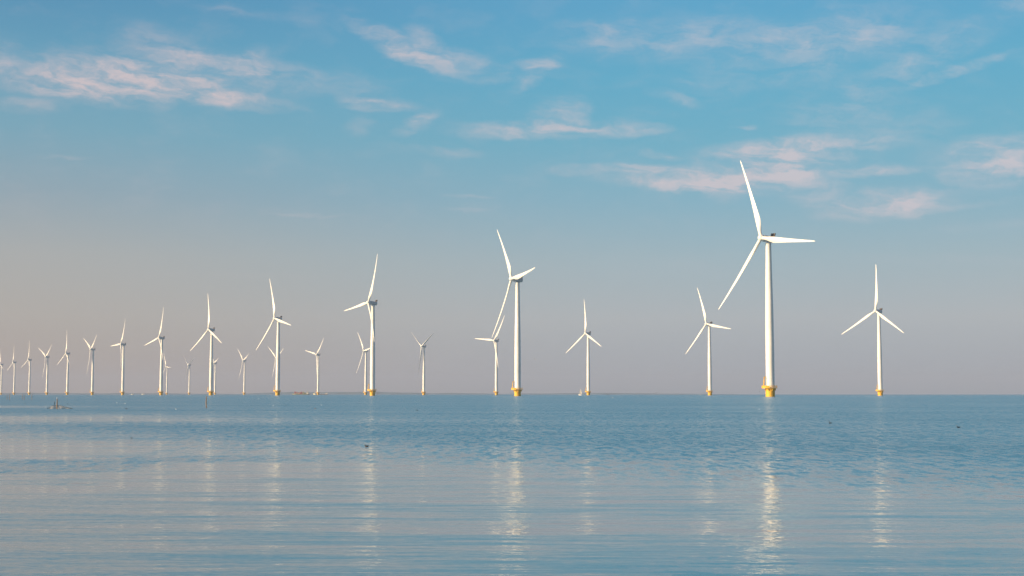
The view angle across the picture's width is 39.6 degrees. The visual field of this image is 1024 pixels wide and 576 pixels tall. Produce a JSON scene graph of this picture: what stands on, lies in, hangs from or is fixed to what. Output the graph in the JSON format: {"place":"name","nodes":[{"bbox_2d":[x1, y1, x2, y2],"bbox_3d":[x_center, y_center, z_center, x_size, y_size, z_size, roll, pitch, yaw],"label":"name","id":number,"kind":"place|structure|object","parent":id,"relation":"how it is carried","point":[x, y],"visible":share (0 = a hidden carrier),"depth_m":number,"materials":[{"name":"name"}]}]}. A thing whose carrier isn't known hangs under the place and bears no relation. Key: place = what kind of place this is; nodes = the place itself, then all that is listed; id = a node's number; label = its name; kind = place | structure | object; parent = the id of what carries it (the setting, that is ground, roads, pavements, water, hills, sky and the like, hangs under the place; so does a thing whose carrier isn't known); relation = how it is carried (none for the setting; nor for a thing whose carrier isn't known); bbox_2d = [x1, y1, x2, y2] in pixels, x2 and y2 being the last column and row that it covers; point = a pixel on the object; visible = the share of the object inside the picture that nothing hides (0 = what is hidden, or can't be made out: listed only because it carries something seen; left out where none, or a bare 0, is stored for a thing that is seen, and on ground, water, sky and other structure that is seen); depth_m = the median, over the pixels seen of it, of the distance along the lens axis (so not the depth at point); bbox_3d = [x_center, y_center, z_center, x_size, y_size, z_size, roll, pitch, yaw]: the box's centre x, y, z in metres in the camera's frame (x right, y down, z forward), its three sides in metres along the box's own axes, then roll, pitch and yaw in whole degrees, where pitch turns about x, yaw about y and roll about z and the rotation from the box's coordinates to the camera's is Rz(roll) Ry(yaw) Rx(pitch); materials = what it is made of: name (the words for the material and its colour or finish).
{"place":"outdoors","nodes":[
{"label":"outdoors","id":0,"kind":"place"},
{"bbox_2d":[2,393,177,393],"bbox_3d":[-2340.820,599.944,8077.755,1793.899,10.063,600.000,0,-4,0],"label":"hills","id":1,"kind":"structure","parent":0,"point":[88,393],"depth_m":7908.18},
{"bbox_2d":[247,392,486,393],"bbox_3d":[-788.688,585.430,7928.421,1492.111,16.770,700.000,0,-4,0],"label":"hills","id":2,"kind":"structure","parent":0,"point":[363,393],"depth_m":7660.25,"materials":[{"name":"grey"}]},
{"bbox_2d":[0,394,1023,575],"bbox_3d":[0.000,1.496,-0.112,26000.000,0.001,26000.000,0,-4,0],"label":"water","id":3,"kind":"structure","parent":0,"point":[549,485],"depth_m":23.43,"materials":[{"name":"blue liquid"}]},
{"bbox_2d":[0,359,2,394],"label":"wind turbine","id":4,"kind":"object","parent":3,"relation":"in","point":[1,379],"visible":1,"depth_m":4491.26,"materials":[{"name":"white paint"}]},
{"bbox_2d":[8,354,15,394],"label":"wind turbine","id":5,"kind":"object","parent":3,"relation":"in","point":[13,391],"visible":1,"depth_m":4188.68,"materials":[{"name":"white paint"}]},
{"bbox_2d":[25,354,31,394],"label":"wind turbine","id":6,"kind":"object","parent":3,"relation":"in","point":[29,362],"visible":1,"depth_m":3887.23,"materials":[{"name":"white paint"}]},
{"bbox_2d":[41,347,50,394],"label":"wind turbine","id":7,"kind":"object","parent":3,"relation":"in","point":[47,357],"visible":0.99,"depth_m":3582.27,"materials":[{"name":"white paint"}]},
{"bbox_2d":[48,405,72,408],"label":"fishing net","id":8,"kind":"object","parent":3,"relation":"in","point":[54,406],"visible":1,"depth_m":146.56,"materials":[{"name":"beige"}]},
{"bbox_2d":[59,340,69,394],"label":"wind turbine","id":9,"kind":"object","parent":3,"relation":"in","point":[67,384],"visible":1,"depth_m":3280.05,"materials":[{"name":"white paint"}]},
{"bbox_2d":[84,335,96,394],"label":"wind turbine","id":10,"kind":"object","parent":3,"relation":"in","point":[92,382],"visible":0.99,"depth_m":2976.29,"materials":[{"name":"white paint"}]},
{"bbox_2d":[112,324,125,394],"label":"wind turbine","id":11,"kind":"object","parent":3,"relation":"in","point":[122,381],"visible":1,"depth_m":2672.74,"materials":[{"name":"white paint"}]},
{"bbox_2d":[146,307,164,394],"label":"wind turbine","id":12,"kind":"object","parent":3,"relation":"in","point":[160,391],"visible":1,"depth_m":2369.83,"materials":[{"name":"white paint"}]},
{"bbox_2d":[163,357,170,394],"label":"wind turbine","id":13,"kind":"object","parent":3,"relation":"in","point":[166,392],"visible":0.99,"depth_m":4865.42,"materials":[{"name":"white paint"}]},
{"bbox_2d":[184,357,191,394],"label":"wind turbine","id":14,"kind":"object","parent":3,"relation":"in","point":[189,364],"visible":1,"depth_m":4569.36,"materials":[{"name":"white paint"}]},
{"bbox_2d":[190,300,220,394],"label":"wind turbine","id":15,"kind":"object","parent":3,"relation":"in","point":[210,387],"visible":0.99,"depth_m":2067.36,"materials":[{"name":"white paint"}]},
{"bbox_2d":[213,360,216,394],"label":"wind turbine","id":16,"kind":"object","parent":3,"relation":"in","point":[215,363],"visible":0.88,"depth_m":4271.99,"materials":[{"name":"white paint"}]},
{"bbox_2d":[238,350,247,394],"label":"wind turbine","id":17,"kind":"object","parent":3,"relation":"in","point":[244,392],"visible":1,"depth_m":3975.77,"materials":[{"name":"white paint"}]},
{"bbox_2d":[257,279,289,394],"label":"wind turbine","id":18,"kind":"object","parent":3,"relation":"in","point":[277,390],"visible":0.98,"depth_m":1764.31,"materials":[{"name":"white paint"}]},
{"bbox_2d":[293,391,308,394],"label":"cargo boat","id":19,"kind":"object","parent":3,"relation":"on","point":[300,393],"visible":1,"depth_m":3487.66,"materials":[{"name":"metal"}]},
{"bbox_2d":[305,338,323,394],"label":"wind turbine","id":20,"kind":"object","parent":3,"relation":"in","point":[317,366],"visible":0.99,"depth_m":3382.59,"materials":[{"name":"white paint"}]},
{"bbox_2d":[345,260,376,395],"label":"wind turbine","id":21,"kind":"object","parent":3,"relation":"in","point":[372,390],"visible":0.98,"depth_m":1460.21,"materials":[{"name":"white paint"}]},
{"bbox_2d":[356,334,369,394],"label":"wind turbine","id":22,"kind":"object","parent":3,"relation":"in","point":[365,392],"visible":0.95,"depth_m":3087.23,"materials":[{"name":"white paint"}]},
{"bbox_2d":[412,333,433,394],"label":"wind turbine","id":23,"kind":"object","parent":3,"relation":"in","point":[423,390],"visible":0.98,"depth_m":2790.50,"materials":[{"name":"white paint"}]},
{"bbox_2d":[475,315,504,394],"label":"wind turbine","id":24,"kind":"object","parent":3,"relation":"in","point":[496,391],"visible":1,"depth_m":2493.33,"materials":[{"name":"white paint"}]},
{"bbox_2d":[492,231,534,395],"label":"wind turbine","id":25,"kind":"object","parent":3,"relation":"in","point":[517,279],"visible":0.98,"depth_m":1158.00,"materials":[{"name":"white paint"}]},
{"bbox_2d":[566,303,600,394],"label":"wind turbine","id":26,"kind":"object","parent":3,"relation":"in","point":[588,392],"visible":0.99,"depth_m":2198.14,"materials":[{"name":"white paint"}]},
{"bbox_2d":[686,288,729,394],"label":"wind turbine","id":27,"kind":"object","parent":3,"relation":"in","point":[709,391],"visible":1,"depth_m":1901.63,"materials":[{"name":"white paint"}]},
{"bbox_2d":[718,161,813,396],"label":"wind turbine","id":28,"kind":"object","parent":3,"relation":"in","point":[770,386],"visible":0.98,"depth_m":854.84,"materials":[{"name":"white paint"}]},
{"bbox_2d":[842,271,903,395],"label":"wind turbine","id":29,"kind":"object","parent":3,"relation":"in","point":[880,390],"visible":0.98,"depth_m":1605.67,"materials":[{"name":"white paint"}]},
{"bbox_2d":[0,0,1023,393],"label":"sky","id":30,"kind":"structure","parent":0,"point":[177,156],"materials":[{"name":"blue"}]},
{"bbox_2d":[521,393,655,393],"bbox_3d":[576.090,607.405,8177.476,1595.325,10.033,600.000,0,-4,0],"label":"hills","id":31,"kind":"structure","parent":0,"point":[591,393],"depth_m":8012.16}
]}

